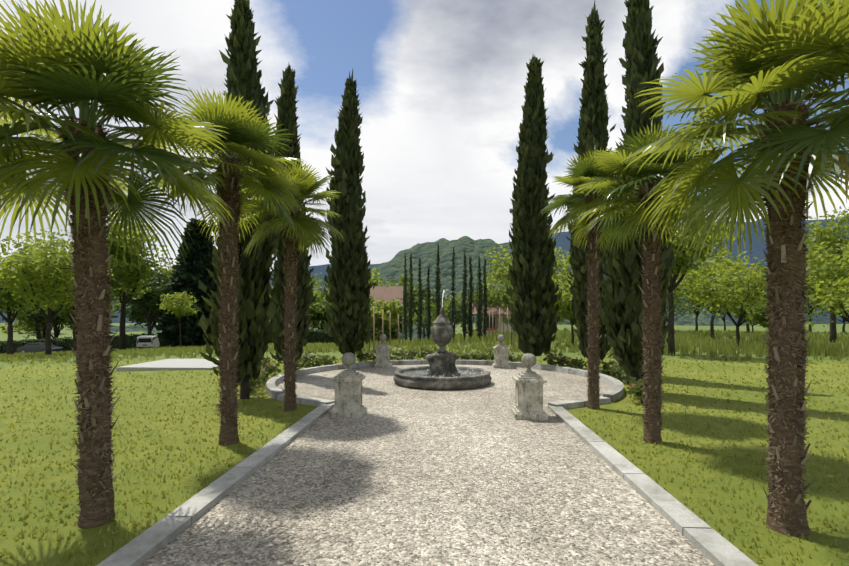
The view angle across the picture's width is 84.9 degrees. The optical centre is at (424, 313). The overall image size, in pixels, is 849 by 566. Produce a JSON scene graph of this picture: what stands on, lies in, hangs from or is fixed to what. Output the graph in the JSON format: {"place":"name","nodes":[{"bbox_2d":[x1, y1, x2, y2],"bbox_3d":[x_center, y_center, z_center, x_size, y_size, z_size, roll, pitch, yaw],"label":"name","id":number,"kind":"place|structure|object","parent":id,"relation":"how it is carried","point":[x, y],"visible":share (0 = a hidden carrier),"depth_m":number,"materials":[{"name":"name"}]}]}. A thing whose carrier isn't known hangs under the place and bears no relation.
{"place":"outdoors","nodes":[
{"label":"outdoors","id":0,"kind":"place"},
{"bbox_2d":[3,236,751,339],"bbox_3d":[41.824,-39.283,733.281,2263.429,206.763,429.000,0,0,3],"label":"wooded hill","id":1,"kind":"structure","parent":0,"point":[392,270],"depth_m":711.04,"materials":[{"name":"green plant"}]},
{"bbox_2d":[0,323,848,565],"bbox_3d":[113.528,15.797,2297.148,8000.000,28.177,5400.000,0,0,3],"label":"ground","id":2,"kind":"structure","parent":0,"point":[45,556],"depth_m":6.20,"materials":[{"name":"green plant"}]},
{"bbox_2d":[0,256,52,338],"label":"tree","id":3,"kind":"object","parent":2,"relation":"on","point":[38,335],"depth_m":72.81,"materials":[{"name":"brown plant"}]},
{"bbox_2d":[0,236,62,355],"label":"tree","id":4,"kind":"object","parent":2,"relation":"on","point":[9,302],"visible":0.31,"depth_m":37.41,"materials":[{"name":"green plant"}]},
{"bbox_2d":[0,311,67,338],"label":"tree","id":5,"kind":"object","parent":2,"relation":"on","point":[23,324],"visible":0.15,"depth_m":73.77,"materials":[{"name":"green plant"}]},
{"bbox_2d":[17,342,63,352],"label":"dark car","id":6,"kind":"object","parent":2,"relation":"on","point":[34,347],"visible":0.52,"depth_m":57.52,"materials":[{"name":"grey paint"}]},
{"bbox_2d":[18,273,68,337],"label":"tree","id":7,"kind":"object","parent":2,"relation":"on","point":[56,325],"visible":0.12,"depth_m":68.51,"materials":[{"name":"green plant"}]},
{"bbox_2d":[0,228,112,354],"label":"tree","id":8,"kind":"object","parent":2,"relation":"on","point":[27,275],"visible":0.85,"depth_m":27.20,"materials":[{"name":"green plant"}]},
{"bbox_2d":[42,251,131,351],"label":"tree","id":9,"kind":"object","parent":2,"relation":"on","point":[112,288],"visible":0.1,"depth_m":45.63,"materials":[{"name":"green plant"}]},
{"bbox_2d":[58,296,128,333],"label":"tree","id":10,"kind":"object","parent":2,"relation":"on","point":[70,323],"visible":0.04,"depth_m":69.38,"materials":[{"name":"green plant"}]},
{"bbox_2d":[0,0,237,527],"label":"palm","id":11,"kind":"object","parent":2,"relation":"on","point":[83,66],"visible":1,"depth_m":3.73,"materials":[{"name":"leaf"},{"name":"bark"}]},
{"bbox_2d":[72,212,167,349],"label":"tree","id":12,"kind":"object","parent":2,"relation":"on","point":[133,273],"visible":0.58,"depth_m":50.74,"materials":[{"name":"green plant"}]},
{"bbox_2d":[110,257,176,333],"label":"tree","id":13,"kind":"object","parent":2,"relation":"on","point":[145,304],"visible":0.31,"depth_m":63.17,"materials":[{"name":"green plant"}]},
{"bbox_2d":[126,267,163,331],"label":"tree","id":14,"kind":"object","parent":2,"relation":"on","point":[133,317],"visible":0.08,"depth_m":69.39,"materials":[{"name":"green plant"}]},
{"bbox_2d":[137,336,158,348],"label":"white van","id":15,"kind":"object","parent":2,"relation":"on","point":[147,341],"visible":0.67,"depth_m":52.79,"materials":[{"name":"white paint"}]},
{"bbox_2d":[154,259,177,315],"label":"tree","id":16,"kind":"object","parent":2,"relation":"on","point":[167,273],"depth_m":67.17,"materials":[{"name":"green plant"}]},
{"bbox_2d":[116,359,218,371],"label":"concrete slab","id":17,"kind":"structure","parent":2,"relation":"on","point":[182,364],"depth_m":14.84,"materials":[{"name":"grey concrete"}]},
{"bbox_2d":[156,291,198,346],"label":"tree","id":18,"kind":"object","parent":2,"relation":"on","point":[181,307],"visible":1,"depth_m":40.43,"materials":[{"name":"green plant"}]},
{"bbox_2d":[154,218,216,346],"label":"conifer","id":19,"kind":"object","parent":2,"relation":"on","point":[190,271],"visible":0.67,"depth_m":48.44,"materials":[{"name":"green plant"}]},
{"bbox_2d":[0,329,397,353],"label":"hedge","id":20,"kind":"object","parent":2,"relation":"on","point":[317,336],"visible":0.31,"depth_m":59.71,"materials":[{"name":"green plant"}]},
{"bbox_2d":[144,84,303,444],"bbox_3d":[-2.656,-0.584,6.192,2.015,4.700,2.179,0,0,3],"label":"palm","id":21,"kind":"object","parent":2,"relation":"on","point":[246,135],"visible":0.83,"depth_m":6.09,"materials":[{"name":"leaf"},{"name":"bark"}]},
{"bbox_2d":[192,0,283,398],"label":"cypress","id":22,"kind":"object","parent":2,"relation":"on","point":[257,312],"visible":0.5,"depth_m":9.19,"materials":[{"name":"green plant"}]},
{"bbox_2d":[238,156,343,410],"bbox_3d":[-2.407,-0.533,8.334,1.929,4.600,1.888,0,0,-21],"label":"palm","id":23,"kind":"object","parent":2,"relation":"on","point":[308,229],"visible":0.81,"depth_m":8.23,"materials":[{"name":"leaf"},{"name":"bark"}]},
{"bbox_2d":[269,61,316,363],"bbox_3d":[-3.701,-2.594,12.884,1.313,8.821,1.310,0,0,-29],"label":"cypress","id":24,"kind":"object","parent":2,"relation":"on","point":[285,102],"visible":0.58,"depth_m":12.64,"materials":[{"name":"green plant"}]},
{"bbox_2d":[308,273,327,329],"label":"tree","id":25,"kind":"object","parent":2,"relation":"on","point":[316,287],"depth_m":74.48,"materials":[{"name":"green plant"}]},
{"bbox_2d":[307,285,340,329],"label":"tree","id":26,"kind":"object","parent":2,"relation":"on","point":[315,317],"visible":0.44,"depth_m":65.70,"materials":[{"name":"green plant"}]},
{"bbox_2d":[314,295,373,314],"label":"tree","id":27,"kind":"object","parent":2,"relation":"on","point":[324,305],"visible":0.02,"depth_m":59.56,"materials":[{"name":"green plant"}]},
{"bbox_2d":[323,70,374,354],"bbox_3d":[-2.473,-3.204,15.391,1.710,10.042,1.733,0,0,-44],"label":"cypress","id":28,"kind":"object","parent":2,"relation":"on","point":[349,286],"visible":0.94,"depth_m":15.03,"materials":[{"name":"green plant"}]},
{"bbox_2d":[324,264,386,294],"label":"tree","id":29,"kind":"object","parent":2,"relation":"on","point":[373,279],"visible":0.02,"depth_m":72.94,"materials":[{"name":"green plant"}]},
{"bbox_2d":[365,296,401,340],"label":"tree","id":30,"kind":"object","parent":2,"relation":"on","point":[387,308],"visible":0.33,"depth_m":45.62,"materials":[{"name":"green plant"}]},
{"bbox_2d":[370,286,403,339],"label":"tiled house","id":31,"kind":"structure","parent":2,"relation":"on","point":[388,293],"depth_m":64.69,"materials":[{"name":"beige paint"}]},
{"bbox_2d":[375,297,424,338],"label":"tree","id":32,"kind":"object","parent":2,"relation":"on","point":[396,313],"visible":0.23,"depth_m":46.99,"materials":[{"name":"green plant"}]},
{"bbox_2d":[373,272,426,311],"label":"tree","id":33,"kind":"object","parent":2,"relation":"on","point":[408,292],"visible":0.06,"depth_m":69.13,"materials":[{"name":"green plant"}]},
{"bbox_2d":[401,254,407,339],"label":"cypress","id":34,"kind":"object","parent":2,"relation":"on","point":[405,310],"visible":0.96,"depth_m":35.14,"materials":[{"name":"green plant"}]},
{"bbox_2d":[406,252,414,341],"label":"cypress","id":35,"kind":"object","parent":2,"relation":"on","point":[410,313],"visible":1,"depth_m":33.16,"materials":[{"name":"green plant"}]},
{"bbox_2d":[416,251,423,342],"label":"cypress","id":36,"kind":"object","parent":2,"relation":"on","point":[420,317],"visible":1,"depth_m":32.50,"materials":[{"name":"green plant"}]},
{"bbox_2d":[0,327,848,364],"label":"meadow grass","id":37,"kind":"structure","parent":2,"relation":"on","point":[818,347],"depth_m":25.30,"materials":[{"name":"green plant"}]},
{"bbox_2d":[406,285,448,338],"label":"tree","id":38,"kind":"object","parent":2,"relation":"on","point":[424,325],"visible":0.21,"depth_m":68.69,"materials":[{"name":"green plant"}]},
{"bbox_2d":[425,262,431,340],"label":"cypress","id":39,"kind":"object","parent":2,"relation":"on","point":[428,314],"visible":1,"depth_m":34.51,"materials":[{"name":"green plant"}]},
{"bbox_2d":[434,244,442,317],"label":"cypress","id":40,"kind":"object","parent":2,"relation":"on","point":[437,286],"visible":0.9,"depth_m":33.95,"materials":[{"name":"green plant"}]},
{"bbox_2d":[369,304,518,350],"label":"tree stakes","id":41,"kind":"object","parent":2,"relation":"on","point":[373,315],"visible":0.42,"depth_m":25.08,"materials":[{"name":"brown wood"}]},
{"bbox_2d":[422,290,468,326],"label":"tree","id":42,"kind":"object","parent":2,"relation":"on","point":[448,313],"visible":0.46,"depth_m":58.65,"materials":[{"name":"green plant"}]},
{"bbox_2d":[450,247,456,339],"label":"cypress","id":43,"kind":"object","parent":2,"relation":"on","point":[453,312],"visible":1,"depth_m":33.78,"materials":[{"name":"green plant"}]},
{"bbox_2d":[459,248,468,339],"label":"cypress","id":44,"kind":"object","parent":2,"relation":"on","point":[463,306],"visible":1,"depth_m":33.47,"materials":[{"name":"green plant"}]},
{"bbox_2d":[466,255,473,338],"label":"cypress","id":45,"kind":"object","parent":2,"relation":"on","point":[470,325],"visible":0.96,"depth_m":33.53,"materials":[{"name":"green plant"}]},
{"bbox_2d":[475,255,484,340],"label":"cypress","id":46,"kind":"object","parent":2,"relation":"on","point":[479,317],"visible":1,"depth_m":32.60,"materials":[{"name":"green plant"}]},
{"bbox_2d":[481,257,487,336],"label":"cypress","id":47,"kind":"object","parent":2,"relation":"on","point":[485,314],"visible":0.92,"depth_m":33.45,"materials":[{"name":"green plant"}]},
{"bbox_2d":[460,279,512,311],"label":"orchard tree","id":48,"kind":"object","parent":2,"relation":"on","point":[495,296],"visible":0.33,"depth_m":50.63,"materials":[{"name":"green plant"}]},
{"bbox_2d":[472,301,515,334],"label":"house","id":49,"kind":"structure","parent":2,"relation":"on","point":[495,309],"depth_m":49.21,"materials":[{"name":"beige paint"}]},
{"bbox_2d":[481,240,573,301],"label":"orchard tree","id":50,"kind":"object","parent":2,"relation":"on","point":[504,275],"visible":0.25,"depth_m":38.64,"materials":[{"name":"green plant"}]},
{"bbox_2d":[502,55,561,356],"bbox_3d":[3.503,-3.400,15.262,1.900,10.434,1.865,0,0,3],"label":"cypress","id":51,"kind":"object","parent":2,"relation":"on","point":[534,298],"visible":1,"depth_m":14.96,"materials":[{"name":"green plant"}]},
{"bbox_2d":[554,264,571,294],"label":"orchard tree","id":52,"kind":"object","parent":2,"relation":"on","point":[565,275],"visible":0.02,"depth_m":49.06,"materials":[{"name":"green plant"}]},
{"bbox_2d":[553,272,573,343],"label":"orchard tree","id":53,"kind":"object","parent":2,"relation":"on","point":[565,311],"visible":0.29,"depth_m":25.06,"materials":[{"name":"green plant"}]},
{"bbox_2d":[539,148,638,409],"bbox_3d":[3.063,-0.658,8.473,1.986,4.850,1.912,0,0,3],"label":"palm","id":54,"kind":"object","parent":2,"relation":"on","point":[582,170],"visible":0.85,"depth_m":8.38,"materials":[{"name":"green plant"}]},
{"bbox_2d":[565,0,615,360],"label":"cypress","id":55,"kind":"object","parent":2,"relation":"on","point":[593,134],"visible":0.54,"depth_m":13.16,"materials":[{"name":"green plant"}]},
{"bbox_2d":[600,0,676,381],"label":"cypress","id":56,"kind":"object","parent":2,"relation":"on","point":[621,294],"visible":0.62,"depth_m":9.81,"materials":[{"name":"green plant"}]},
{"bbox_2d":[571,118,726,443],"bbox_3d":[2.966,-0.433,6.282,1.961,4.400,2.095,0,0,3],"label":"palm","id":57,"kind":"object","parent":2,"relation":"on","point":[652,288],"visible":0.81,"depth_m":6.15,"materials":[{"name":"green plant"}]},
{"bbox_2d":[667,272,699,306],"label":"orchard tree","id":58,"kind":"object","parent":2,"relation":"on","point":[676,296],"visible":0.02,"depth_m":45.77,"materials":[{"name":"green plant"}]},
{"bbox_2d":[666,296,707,324],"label":"orchard tree","id":59,"kind":"object","parent":2,"relation":"on","point":[681,308],"visible":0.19,"depth_m":87.29,"materials":[{"name":"green plant"}]},
{"bbox_2d":[675,269,715,330],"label":"orchard tree","id":60,"kind":"object","parent":2,"relation":"on","point":[693,303],"visible":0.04,"depth_m":64.01,"materials":[{"name":"green plant"}]},
{"bbox_2d":[665,218,741,354],"bbox_3d":[10.791,-1.508,19.623,4.502,6.775,4.352,0,0,3],"label":"orchard tree","id":61,"kind":"object","parent":2,"relation":"on","point":[682,261],"visible":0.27,"depth_m":19.08,"materials":[{"name":"green plant"}]},
{"bbox_2d":[680,297,733,330],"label":"orchard tree","id":62,"kind":"object","parent":2,"relation":"on","point":[723,318],"depth_m":92.12,"materials":[{"name":"green plant"}]},
{"bbox_2d":[673,247,757,338],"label":"orchard tree","id":63,"kind":"object","parent":2,"relation":"on","point":[714,262],"visible":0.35,"depth_m":36.54,"materials":[{"name":"green plant"}]},
{"bbox_2d":[676,249,767,344],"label":"orchard tree","id":64,"kind":"object","parent":2,"relation":"on","point":[714,294],"visible":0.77,"depth_m":26.92,"materials":[{"name":"green plant"}]},
{"bbox_2d":[618,0,848,536],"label":"palm","id":65,"kind":"object","parent":2,"relation":"on","point":[772,64],"visible":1,"depth_m":3.59,"materials":[{"name":"leaf"},{"name":"bark"}]},
{"bbox_2d":[706,252,766,332],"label":"orchard tree","id":66,"kind":"object","parent":2,"relation":"on","point":[747,328],"depth_m":57.56,"materials":[{"name":"green plant"}]},
{"bbox_2d":[724,296,765,331],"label":"orchard tree","id":67,"kind":"object","parent":2,"relation":"on","point":[744,317],"visible":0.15,"depth_m":48.26,"materials":[{"name":"green plant"}]},
{"bbox_2d":[745,299,769,330],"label":"orchard tree","id":68,"kind":"object","parent":2,"relation":"on","point":[758,314],"visible":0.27,"depth_m":24.08,"materials":[{"name":"green plant"}]},
{"bbox_2d":[758,238,848,329],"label":"orchard tree","id":69,"kind":"object","parent":2,"relation":"on","point":[821,273],"visible":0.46,"depth_m":21.14,"materials":[{"name":"green plant"}]},
{"bbox_2d":[805,280,815,332],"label":"orchard tree","id":70,"kind":"object","parent":2,"relation":"on","point":[810,312],"visible":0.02,"depth_m":71.90,"materials":[{"name":"brown plant"}]},
{"bbox_2d":[804,206,848,342],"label":"orchard tree","id":71,"kind":"object","parent":2,"relation":"on","point":[825,235],"visible":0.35,"depth_m":36.03,"materials":[{"name":"green plant"}]},
{"bbox_2d":[807,277,848,316],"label":"orchard tree","id":72,"kind":"object","parent":2,"relation":"on","point":[842,291],"visible":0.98,"depth_m":17.83,"materials":[{"name":"green plant"}]},
{"bbox_2d":[812,303,848,331],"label":"orchard tree","id":73,"kind":"object","parent":2,"relation":"on","point":[844,321],"visible":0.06,"depth_m":90.90,"materials":[{"name":"green plant"}]},
{"bbox_2d":[0,263,848,323],"bbox_3d":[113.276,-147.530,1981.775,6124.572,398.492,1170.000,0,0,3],"label":"hills","id":74,"kind":"structure","parent":0,"point":[813,317],"depth_m":1453.10,"materials":[{"name":"green plant"}]},
{"bbox_2d":[0,0,848,270],"label":"sky","id":75,"kind":"structure","parent":0,"point":[441,83],"materials":[{"name":"white"}]},
{"bbox_2d":[141,364,714,565],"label":"gravel path","id":76,"kind":"structure","parent":0,"point":[396,475],"depth_m":4.33,"materials":[{"name":"grey gravel"}]},
{"bbox_2d":[330,352,366,417],"bbox_3d":[-1.288,1.185,7.900,0.520,1.063,0.520,0,0,3],"label":"stone pedestal","id":77,"kind":"object","parent":76,"relation":"on","point":[348,391],"visible":1,"depth_m":7.71,"materials":[{"name":"grey stone"}]},
{"bbox_2d":[374,334,391,367],"bbox_3d":[-1.340,1.185,15.037,0.520,1.063,0.520,0,0,3],"label":"stone pedestal","id":78,"kind":"object","parent":76,"relation":"on","point":[382,354],"visible":1,"depth_m":14.84,"materials":[{"name":"grey stone"}]},
{"bbox_2d":[97,360,757,565],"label":"granite kerb","id":79,"kind":"object","parent":76,"relation":"on","point":[714,547],"visible":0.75,"depth_m":4.57,"materials":[{"name":"grey stone"}]},
{"bbox_2d":[237,346,643,403],"bbox_3d":[0.513,1.409,12.727,10.014,0.626,7.943,0,0,3],"label":"border shrub","id":80,"kind":"object","parent":76,"relation":"on","point":[613,368],"visible":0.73,"depth_m":14.12,"materials":[{"name":"green plant"}]},
{"bbox_2d":[393,366,491,389],"bbox_3d":[0.440,1.569,11.544,2.440,0.295,2.440,0,0,3],"label":"fountain basin","id":81,"kind":"object","parent":76,"relation":"on","point":[441,383],"visible":0.73,"depth_m":10.55,"materials":[{"name":"grey stone"}]},
{"bbox_2d":[402,369,482,376],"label":"fountain water","id":82,"kind":"structure","parent":81,"relation":"in","point":[423,371],"depth_m":11.63,"materials":[{"name":"grey liquid"}]},
{"bbox_2d":[424,352,460,375],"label":"fountain plinth","id":83,"kind":"structure","parent":81,"relation":"in","point":[441,364],"depth_m":11.30,"materials":[{"name":"grey stone"}]},
{"bbox_2d":[431,307,452,352],"bbox_3d":[0.440,0.387,11.544,0.542,1.140,0.529,0,0,3],"label":"fountain urn","id":84,"kind":"object","parent":83,"relation":"on","point":[442,332],"visible":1,"depth_m":11.38,"materials":[{"name":"grey stone"}]},
{"bbox_2d":[427,290,481,376],"bbox_3d":[0.699,0.439,11.535,1.493,2.116,1.554,0,0,3],"label":"fountain jet","id":85,"kind":"object","parent":84,"relation":"on","point":[456,329],"visible":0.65,"depth_m":11.54},
{"bbox_2d":[492,334,510,367],"bbox_3d":[2.455,1.185,14.849,0.520,1.063,0.520,0,0,3],"label":"stone pedestal","id":86,"kind":"object","parent":76,"relation":"on","point":[501,355],"visible":1,"depth_m":14.65,"materials":[{"name":"grey stone"}]},
{"bbox_2d":[511,353,547,419],"bbox_3d":[1.744,1.185,7.750,0.520,1.063,0.520,0,0,3],"label":"stone pedestal","id":87,"kind":"object","parent":76,"relation":"on","point":[529,382],"visible":1,"depth_m":7.56,"materials":[{"name":"grey stone"}]},
{"bbox_2d":[269,216,848,286],"bbox_3d":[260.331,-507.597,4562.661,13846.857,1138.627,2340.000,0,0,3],"label":"mountains","id":88,"kind":"structure","parent":0,"point":[563,242],"depth_m":4524.93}
]}

